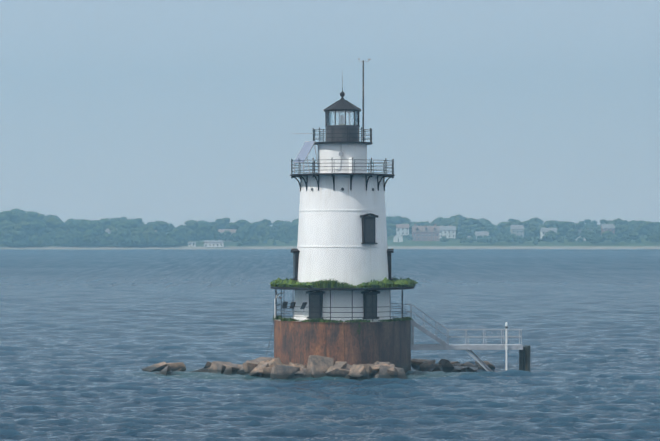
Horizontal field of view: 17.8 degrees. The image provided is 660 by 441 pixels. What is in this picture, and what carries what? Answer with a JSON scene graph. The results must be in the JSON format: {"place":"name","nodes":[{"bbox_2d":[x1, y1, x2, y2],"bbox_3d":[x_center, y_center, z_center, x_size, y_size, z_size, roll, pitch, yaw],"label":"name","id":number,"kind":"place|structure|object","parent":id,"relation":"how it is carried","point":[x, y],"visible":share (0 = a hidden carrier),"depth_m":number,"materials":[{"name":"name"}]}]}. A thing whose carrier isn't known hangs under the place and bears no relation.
{"place":"outdoors","nodes":[
{"label":"outdoors","id":0,"kind":"place"},
{"bbox_2d":[0,249,659,440],"bbox_3d":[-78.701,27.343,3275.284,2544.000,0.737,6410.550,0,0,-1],"label":"sea water","id":1,"kind":"structure","parent":0,"point":[86,336],"depth_m":163.64,"materials":[{"name":"blue liquid"}]},
{"bbox_2d":[166,362,186,371],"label":"boulder","id":2,"kind":"object","parent":1,"relation":"in","point":[176,366],"visible":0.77,"depth_m":138.27,"materials":[{"name":"stone"}]},
{"bbox_2d":[237,357,273,374],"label":"boulder","id":3,"kind":"object","parent":1,"relation":"in","point":[256,360],"visible":0.48,"depth_m":136.71,"materials":[{"name":"stone"}]},
{"bbox_2d":[248,361,267,375],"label":"boulder","id":4,"kind":"object","parent":1,"relation":"in","point":[256,371],"visible":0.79,"depth_m":133.86,"materials":[{"name":"stone"}]},
{"bbox_2d":[263,367,272,377],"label":"boulder","id":5,"kind":"object","parent":1,"relation":"in","point":[267,372],"visible":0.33,"depth_m":133.46,"materials":[{"name":"stone"}]},
{"bbox_2d":[378,365,406,378],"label":"boulder","id":6,"kind":"object","parent":1,"relation":"in","point":[383,372],"visible":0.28,"depth_m":132.19,"materials":[{"name":"stone"}]},
{"bbox_2d":[371,363,391,373],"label":"boulder","id":7,"kind":"object","parent":6,"relation":"on","point":[375,368],"visible":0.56,"depth_m":132.69,"materials":[{"name":"stone"}]},
{"bbox_2d":[437,359,453,371],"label":"boulder","id":8,"kind":"object","parent":1,"relation":"in","point":[447,365],"visible":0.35,"depth_m":139.46,"materials":[{"name":"stone"}]},
{"bbox_2d":[451,366,467,372],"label":"boulder","id":9,"kind":"object","parent":1,"relation":"in","point":[458,369],"visible":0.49,"depth_m":139.45,"materials":[{"name":"stone"}]},
{"bbox_2d":[406,304,522,371],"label":"gangway","id":10,"kind":"object","parent":1,"relation":"in","point":[442,345],"visible":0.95,"depth_m":138.05,"materials":[{"name":"metal"}]},
{"bbox_2d":[464,361,477,367],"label":"boulder","id":11,"kind":"object","parent":1,"relation":"in","point":[468,364],"visible":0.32,"depth_m":141.58,"materials":[{"name":"stone"}]},
{"bbox_2d":[478,361,494,369],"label":"boulder","id":12,"kind":"object","parent":1,"relation":"in","point":[488,364],"visible":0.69,"depth_m":140.00,"materials":[{"name":"stone"}]},
{"bbox_2d":[505,322,507,369],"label":"marker post","id":13,"kind":"object","parent":1,"relation":"in","point":[506,327],"visible":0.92,"depth_m":137.90,"materials":[{"name":"white metal"}]},
{"bbox_2d":[0,233,659,249],"bbox_3d":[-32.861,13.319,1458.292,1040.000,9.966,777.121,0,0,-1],"label":"shore terrain","id":14,"kind":"structure","parent":0,"point":[452,243],"depth_m":1155.97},
{"bbox_2d":[0,210,18,223],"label":"tree","id":15,"kind":"object","parent":14,"relation":"on","point":[8,216],"visible":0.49,"depth_m":1160.10,"materials":[{"name":"green plant"}]},
{"bbox_2d":[10,208,25,213],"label":"tree","id":16,"kind":"object","parent":14,"relation":"on","point":[15,210],"visible":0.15,"depth_m":1266.61,"materials":[{"name":"green plant"}]},
{"bbox_2d":[16,210,38,220],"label":"tree","id":17,"kind":"object","parent":14,"relation":"on","point":[31,214],"visible":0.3,"depth_m":1215.84,"materials":[{"name":"green plant"}]},
{"bbox_2d":[42,215,61,221],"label":"tree","id":18,"kind":"object","parent":14,"relation":"on","point":[44,219],"visible":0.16,"depth_m":1323.55,"materials":[{"name":"green plant"}]},
{"bbox_2d":[43,217,65,241],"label":"tree","id":19,"kind":"object","parent":14,"relation":"on","point":[53,223],"visible":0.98,"depth_m":1153.78,"materials":[{"name":"green plant"}]},
{"bbox_2d":[61,221,70,230],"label":"tree","id":20,"kind":"object","parent":14,"relation":"on","point":[65,227],"visible":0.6,"depth_m":1157.67,"materials":[{"name":"green plant"}]},
{"bbox_2d":[66,219,83,233],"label":"tree","id":21,"kind":"object","parent":14,"relation":"on","point":[73,224],"visible":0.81,"depth_m":1148.79,"materials":[{"name":"green plant"}]},
{"bbox_2d":[77,220,98,234],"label":"tree","id":22,"kind":"object","parent":14,"relation":"on","point":[81,226],"visible":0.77,"depth_m":1146.40,"materials":[{"name":"green plant"}]},
{"bbox_2d":[92,219,110,227],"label":"tree","id":23,"kind":"object","parent":14,"relation":"on","point":[103,222],"visible":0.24,"depth_m":1187.55,"materials":[{"name":"green plant"}]},
{"bbox_2d":[105,229,119,238],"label":"tree","id":24,"kind":"object","parent":14,"relation":"on","point":[113,234],"visible":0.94,"depth_m":1143.15,"materials":[{"name":"green plant"}]},
{"bbox_2d":[104,220,123,228],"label":"tree","id":25,"kind":"object","parent":14,"relation":"on","point":[114,223],"visible":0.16,"depth_m":1187.03,"materials":[{"name":"green plant"}]},
{"bbox_2d":[121,221,139,232],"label":"tree","id":26,"kind":"object","parent":14,"relation":"on","point":[129,225],"visible":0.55,"depth_m":1169.57,"materials":[{"name":"green plant"}]},
{"bbox_2d":[155,221,170,232],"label":"tree","id":27,"kind":"object","parent":14,"relation":"on","point":[163,226],"visible":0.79,"depth_m":1223.62,"materials":[{"name":"green plant"}]},
{"bbox_2d":[176,226,185,232],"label":"tree","id":28,"kind":"object","parent":14,"relation":"on","point":[181,229],"visible":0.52,"depth_m":1222.37,"materials":[{"name":"green plant"}]},
{"bbox_2d":[186,222,197,230],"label":"tree","id":29,"kind":"object","parent":14,"relation":"on","point":[192,226],"visible":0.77,"depth_m":1231.04,"materials":[{"name":"green plant"}]},
{"bbox_2d":[188,231,207,242],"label":"tree","id":30,"kind":"object","parent":14,"relation":"on","point":[193,233],"visible":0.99,"depth_m":1157.32,"materials":[{"name":"green plant"}]},
{"bbox_2d":[195,223,213,239],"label":"tree","id":31,"kind":"object","parent":14,"relation":"on","point":[206,230],"visible":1,"depth_m":1157.77,"materials":[{"name":"green plant"}]},
{"bbox_2d":[204,240,223,246],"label":"boathouse","id":32,"kind":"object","parent":14,"relation":"on","point":[213,243],"visible":1,"depth_m":1143.11,"materials":[{"name":"brick"}]},
{"bbox_2d":[208,229,223,239],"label":"tree","id":33,"kind":"object","parent":14,"relation":"on","point":[216,235],"visible":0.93,"depth_m":1161.32,"materials":[{"name":"green plant"}]},
{"bbox_2d":[215,217,229,228],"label":"tree","id":34,"kind":"object","parent":14,"relation":"on","point":[223,222],"visible":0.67,"depth_m":1339.40,"materials":[{"name":"green plant"}]},
{"bbox_2d":[220,230,232,242],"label":"tree","id":35,"kind":"object","parent":14,"relation":"on","point":[227,233],"visible":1,"depth_m":1163.95,"materials":[{"name":"green plant"}]},
{"bbox_2d":[218,229,235,240],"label":"house","id":36,"kind":"structure","parent":14,"relation":"on","point":[223,230],"depth_m":1188.39,"materials":[{"name":"grey"}]},
{"bbox_2d":[225,222,239,229],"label":"tree","id":37,"kind":"object","parent":14,"relation":"on","point":[231,225],"visible":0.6,"depth_m":1236.11,"materials":[{"name":"green plant"}]},
{"bbox_2d":[232,229,244,240],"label":"tree","id":38,"kind":"object","parent":14,"relation":"on","point":[234,236],"visible":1,"depth_m":1156.80,"materials":[{"name":"green plant"}]},
{"bbox_2d":[234,219,250,228],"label":"tree","id":39,"kind":"object","parent":14,"relation":"on","point":[241,223],"visible":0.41,"depth_m":1287.33,"materials":[{"name":"green plant"}]},
{"bbox_2d":[241,221,255,233],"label":"tree","id":40,"kind":"object","parent":14,"relation":"on","point":[251,226],"visible":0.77,"depth_m":1232.99,"materials":[{"name":"green plant"}]},
{"bbox_2d":[272,220,284,225],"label":"tree","id":41,"kind":"object","parent":14,"relation":"on","point":[279,222],"visible":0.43,"depth_m":1346.18,"materials":[{"name":"green plant"}]},
{"bbox_2d":[278,226,290,235],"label":"tree","id":42,"kind":"object","parent":14,"relation":"on","point":[286,230],"visible":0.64,"depth_m":1235.19,"materials":[{"name":"green plant"}]},
{"bbox_2d":[387,224,395,235],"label":"tree","id":43,"kind":"object","parent":14,"relation":"on","point":[392,229],"visible":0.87,"depth_m":1247.81,"materials":[{"name":"green plant"}]},
{"bbox_2d":[389,215,405,225],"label":"tree","id":44,"kind":"object","parent":14,"relation":"on","point":[397,220],"visible":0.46,"depth_m":1313.61,"materials":[{"name":"green plant"}]},
{"bbox_2d":[394,228,402,241],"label":"chapel","id":45,"kind":"structure","parent":14,"relation":"on","point":[398,238],"depth_m":1185.48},
{"bbox_2d":[396,224,409,234],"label":"house","id":46,"kind":"structure","parent":14,"relation":"on","point":[403,229],"depth_m":1241.49,"materials":[{"name":"white wood"}]},
{"bbox_2d":[411,224,439,240],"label":"brick house gables","id":47,"kind":"object","parent":14,"relation":"on","point":[425,233],"visible":0.99,"depth_m":1206.71,"materials":[{"name":"brick"}]},
{"bbox_2d":[439,225,455,237],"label":"long white house","id":48,"kind":"structure","parent":14,"relation":"on","point":[448,231],"depth_m":1229.47,"materials":[{"name":"brick"}]},
{"bbox_2d":[451,218,464,224],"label":"tree","id":49,"kind":"object","parent":14,"relation":"on","point":[459,220],"visible":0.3,"depth_m":1289.66,"materials":[{"name":"green plant"}]},
{"bbox_2d":[449,214,466,219],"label":"tree","id":50,"kind":"object","parent":14,"relation":"on","point":[457,216],"visible":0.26,"depth_m":1356.31,"materials":[{"name":"green plant"}]},
{"bbox_2d":[452,222,464,238],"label":"tree","id":51,"kind":"object","parent":14,"relation":"on","point":[458,226],"visible":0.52,"depth_m":1249.09,"materials":[{"name":"green plant"}]},
{"bbox_2d":[456,231,466,238],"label":"tree","id":52,"kind":"object","parent":14,"relation":"on","point":[460,235],"visible":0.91,"depth_m":1195.74,"materials":[{"name":"green plant"}]},
{"bbox_2d":[462,217,478,225],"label":"tree","id":53,"kind":"object","parent":14,"relation":"on","point":[469,221],"visible":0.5,"depth_m":1277.76,"materials":[{"name":"green plant"}]},
{"bbox_2d":[465,224,481,235],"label":"tree","id":54,"kind":"object","parent":14,"relation":"on","point":[474,227],"visible":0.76,"depth_m":1244.50,"materials":[{"name":"green plant"}]},
{"bbox_2d":[467,231,488,241],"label":"white house","id":55,"kind":"structure","parent":14,"relation":"on","point":[482,233],"depth_m":1204.31,"materials":[{"name":"brick"}]},
{"bbox_2d":[478,218,490,226],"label":"tree","id":56,"kind":"object","parent":14,"relation":"on","point":[482,220],"visible":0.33,"depth_m":1303.91,"materials":[{"name":"green plant"}]},
{"bbox_2d":[480,236,489,243],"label":"tree","id":57,"kind":"object","parent":14,"relation":"on","point":[485,239],"visible":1,"depth_m":1169.77,"materials":[{"name":"green plant"}]},
{"bbox_2d":[481,223,494,229],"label":"tree","id":58,"kind":"object","parent":14,"relation":"on","point":[489,225],"visible":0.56,"depth_m":1273.80,"materials":[{"name":"green plant"}]},
{"bbox_2d":[487,228,500,237],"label":"tree","id":59,"kind":"object","parent":14,"relation":"on","point":[494,232],"visible":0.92,"depth_m":1246.07,"materials":[{"name":"green plant"}]},
{"bbox_2d":[500,221,516,233],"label":"tree","id":60,"kind":"object","parent":14,"relation":"on","point":[505,224],"visible":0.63,"depth_m":1253.12,"materials":[{"name":"green plant"}]},
{"bbox_2d":[507,234,522,244],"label":"tree","id":61,"kind":"object","parent":14,"relation":"on","point":[512,237],"visible":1,"depth_m":1167.09,"materials":[{"name":"green plant"}]},
{"bbox_2d":[510,225,523,237],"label":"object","id":62,"kind":"structure","parent":14,"relation":"on","point":[517,230],"depth_m":1237.36,"materials":[{"name":"grey"}]},
{"bbox_2d":[522,220,532,227],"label":"tree","id":63,"kind":"object","parent":14,"relation":"on","point":[526,223],"visible":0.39,"depth_m":1314.71,"materials":[{"name":"green plant"}]},
{"bbox_2d":[528,226,537,236],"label":"tree","id":64,"kind":"object","parent":14,"relation":"on","point":[530,228],"visible":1,"depth_m":1247.08,"materials":[{"name":"green plant"}]},
{"bbox_2d":[528,221,541,226],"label":"tree","id":65,"kind":"object","parent":14,"relation":"on","point":[535,223],"visible":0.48,"depth_m":1258.05,"materials":[{"name":"green plant"}]},
{"bbox_2d":[529,217,542,222],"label":"tree","id":66,"kind":"object","parent":14,"relation":"on","point":[537,219],"visible":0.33,"depth_m":1393.63,"materials":[{"name":"green plant"}]},
{"bbox_2d":[532,225,545,235],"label":"tree","id":67,"kind":"object","parent":14,"relation":"on","point":[536,231],"visible":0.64,"depth_m":1242.28,"materials":[{"name":"green plant"}]},
{"bbox_2d":[541,233,551,243],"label":"tree","id":68,"kind":"object","parent":14,"relation":"on","point":[546,237],"visible":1,"depth_m":1169.95,"materials":[{"name":"green plant"}]},
{"bbox_2d":[540,228,556,238],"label":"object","id":69,"kind":"structure","parent":14,"relation":"on","point":[543,231],"depth_m":1230.81,"materials":[{"name":"brick"}]},
{"bbox_2d":[544,220,556,227],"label":"tree","id":70,"kind":"object","parent":14,"relation":"on","point":[549,223],"visible":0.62,"depth_m":1259.14,"materials":[{"name":"green plant"}]},
{"bbox_2d":[547,230,560,239],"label":"tree","id":71,"kind":"object","parent":14,"relation":"on","point":[553,235],"visible":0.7,"depth_m":1187.79,"materials":[{"name":"green plant"}]},
{"bbox_2d":[556,221,569,238],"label":"tree","id":72,"kind":"object","parent":14,"relation":"on","point":[563,227],"visible":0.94,"depth_m":1240.88,"materials":[{"name":"green plant"}]},
{"bbox_2d":[565,229,579,238],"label":"tree","id":73,"kind":"object","parent":14,"relation":"on","point":[575,233],"visible":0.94,"depth_m":1186.99,"materials":[{"name":"green plant"}]},
{"bbox_2d":[566,222,582,230],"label":"tree","id":74,"kind":"object","parent":14,"relation":"on","point":[574,226],"visible":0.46,"depth_m":1239.69,"materials":[{"name":"green plant"}]},
{"bbox_2d":[580,229,589,241],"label":"tree","id":75,"kind":"object","parent":14,"relation":"on","point":[583,232],"visible":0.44,"depth_m":1189.59,"materials":[{"name":"green plant"}]},
{"bbox_2d":[585,231,596,242],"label":"tree","id":76,"kind":"object","parent":14,"relation":"on","point":[591,233],"visible":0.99,"depth_m":1176.02,"materials":[{"name":"green plant"}]},
{"bbox_2d":[599,231,611,241],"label":"tree","id":77,"kind":"object","parent":14,"relation":"on","point":[605,236],"visible":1,"depth_m":1165.14,"materials":[{"name":"green plant"}]},
{"bbox_2d":[600,224,614,235],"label":"house","id":78,"kind":"structure","parent":14,"relation":"on","point":[607,227],"depth_m":1233.63,"materials":[{"name":"brick"}]},
{"bbox_2d":[612,218,623,224],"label":"tree","id":79,"kind":"object","parent":14,"relation":"on","point":[619,221],"visible":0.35,"depth_m":1387.90,"materials":[{"name":"green plant"}]},
{"bbox_2d":[625,221,638,228],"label":"tree","id":80,"kind":"object","parent":14,"relation":"on","point":[631,224],"visible":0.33,"depth_m":1299.45,"materials":[{"name":"green plant"}]},
{"bbox_2d":[635,223,649,238],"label":"tree","id":81,"kind":"object","parent":14,"relation":"on","point":[641,228],"visible":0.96,"depth_m":1234.59,"materials":[{"name":"green plant"}]},
{"bbox_2d":[643,221,655,231],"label":"tree","id":82,"kind":"object","parent":14,"relation":"on","point":[650,224],"visible":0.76,"depth_m":1240.96,"materials":[{"name":"green plant"}]},
{"bbox_2d":[649,234,659,243],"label":"tree","id":83,"kind":"object","parent":14,"relation":"on","point":[654,237],"visible":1,"depth_m":1160.59,"materials":[{"name":"green plant"}]},
{"bbox_2d":[0,0,659,226],"label":"sky","id":84,"kind":"structure","parent":0,"point":[175,112],"materials":[{"name":"blue"}]},
{"label":"sea water","id":85,"kind":"structure","parent":0,"visible":0},
{"bbox_2d":[141,362,166,371],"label":"boulder","id":86,"kind":"object","parent":85,"relation":"in","point":[158,367],"visible":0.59,"depth_m":139.59,"materials":[{"name":"stone"}]},
{"bbox_2d":[158,366,170,375],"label":"boulder","id":87,"kind":"object","parent":85,"relation":"on","point":[165,371],"visible":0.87,"depth_m":135.74,"materials":[{"name":"stone"}]},
{"bbox_2d":[217,364,225,372],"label":"boulder","id":88,"kind":"object","parent":85,"relation":"in","point":[221,368],"visible":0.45,"depth_m":136.78,"materials":[{"name":"stone"}]},
{"bbox_2d":[208,361,239,374],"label":"boulder","id":89,"kind":"object","parent":85,"relation":"in","point":[231,368],"visible":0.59,"depth_m":137.19,"materials":[{"name":"stone"}]},
{"bbox_2d":[243,362,258,374],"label":"boulder","id":90,"kind":"object","parent":85,"relation":"in","point":[248,367],"visible":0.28,"depth_m":134.43,"materials":[{"name":"stone"}]},
{"bbox_2d":[258,363,268,376],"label":"boulder","id":91,"kind":"object","parent":85,"relation":"in","point":[262,367],"visible":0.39,"depth_m":133.83,"materials":[{"name":"stone"}]},
{"bbox_2d":[268,358,282,366],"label":"boulder","id":92,"kind":"object","parent":85,"relation":"in","point":[274,361],"visible":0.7,"depth_m":133.81,"materials":[{"name":"stone"}]},
{"bbox_2d":[274,365,299,378],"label":"boulder","id":93,"kind":"object","parent":85,"relation":"in","point":[283,372],"visible":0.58,"depth_m":132.37,"materials":[{"name":"stone"}]},
{"bbox_2d":[289,362,305,376],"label":"boulder","id":94,"kind":"object","parent":85,"relation":"on","point":[295,365],"visible":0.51,"depth_m":133.02,"materials":[{"name":"stone"}]},
{"bbox_2d":[295,367,310,377],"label":"boulder","id":95,"kind":"object","parent":85,"relation":"in","point":[307,371],"visible":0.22,"depth_m":132.50,"materials":[{"name":"stone"}]},
{"bbox_2d":[306,355,333,377],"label":"boulder","id":96,"kind":"object","parent":85,"relation":"on","point":[317,365],"visible":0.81,"depth_m":132.67,"materials":[{"name":"stone"}]},
{"bbox_2d":[265,58,413,372],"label":"lighthouse","id":97,"kind":"object","parent":85,"relation":"in","point":[342,232],"visible":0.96,"depth_m":135.80,"materials":[{"name":"white paint"}]},
{"bbox_2d":[269,277,417,333],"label":"roof grass tufts","id":98,"kind":"object","parent":97,"relation":"on","point":[385,282],"visible":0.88,"depth_m":134.79,"materials":[{"name":"green plant"}]},
{"bbox_2d":[334,361,346,368],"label":"boulder","id":99,"kind":"object","parent":85,"relation":"on","point":[340,364],"visible":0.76,"depth_m":132.84,"materials":[{"name":"stone"}]},
{"bbox_2d":[348,364,367,378],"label":"boulder","id":100,"kind":"object","parent":85,"relation":"in","point":[359,369],"visible":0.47,"depth_m":131.69,"materials":[{"name":"stone"}]},
{"bbox_2d":[358,364,371,378],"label":"boulder","id":101,"kind":"object","parent":85,"relation":"on","point":[368,368],"visible":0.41,"depth_m":132.48,"materials":[{"name":"stone"}]},
{"bbox_2d":[387,367,397,377],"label":"boulder","id":102,"kind":"object","parent":85,"relation":"on","point":[392,372],"visible":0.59,"depth_m":131.98,"materials":[{"name":"stone"}]},
{"bbox_2d":[411,359,435,369],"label":"boulder","id":103,"kind":"object","parent":85,"relation":"on","point":[415,363],"visible":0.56,"depth_m":141.36,"materials":[{"name":"stone"}]},
{"bbox_2d":[419,360,435,370],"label":"boulder","id":104,"kind":"object","parent":85,"relation":"in","point":[424,366],"visible":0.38,"depth_m":139.88,"materials":[{"name":"stone"}]},
{"bbox_2d":[426,364,442,371],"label":"boulder","id":105,"kind":"object","parent":85,"relation":"in","point":[434,367],"visible":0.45,"depth_m":139.09,"materials":[{"name":"stone"}]},
{"bbox_2d":[467,367,477,371],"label":"boulder","id":106,"kind":"object","parent":85,"relation":"on","point":[471,369],"visible":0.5,"depth_m":139.68,"materials":[{"name":"stone"}]},
{"bbox_2d":[518,345,530,371],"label":"mooring piles","id":107,"kind":"object","parent":85,"relation":"in","point":[524,359],"visible":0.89,"depth_m":138.67,"materials":[{"name":"black wood"}]},
{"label":"boulder","id":108,"kind":"object","parent":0,"visible":0},
{"bbox_2d":[325,366,349,377],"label":"boulder","id":109,"kind":"object","parent":108,"relation":"on","point":[332,371],"visible":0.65,"depth_m":132.38,"materials":[{"name":"stone"}]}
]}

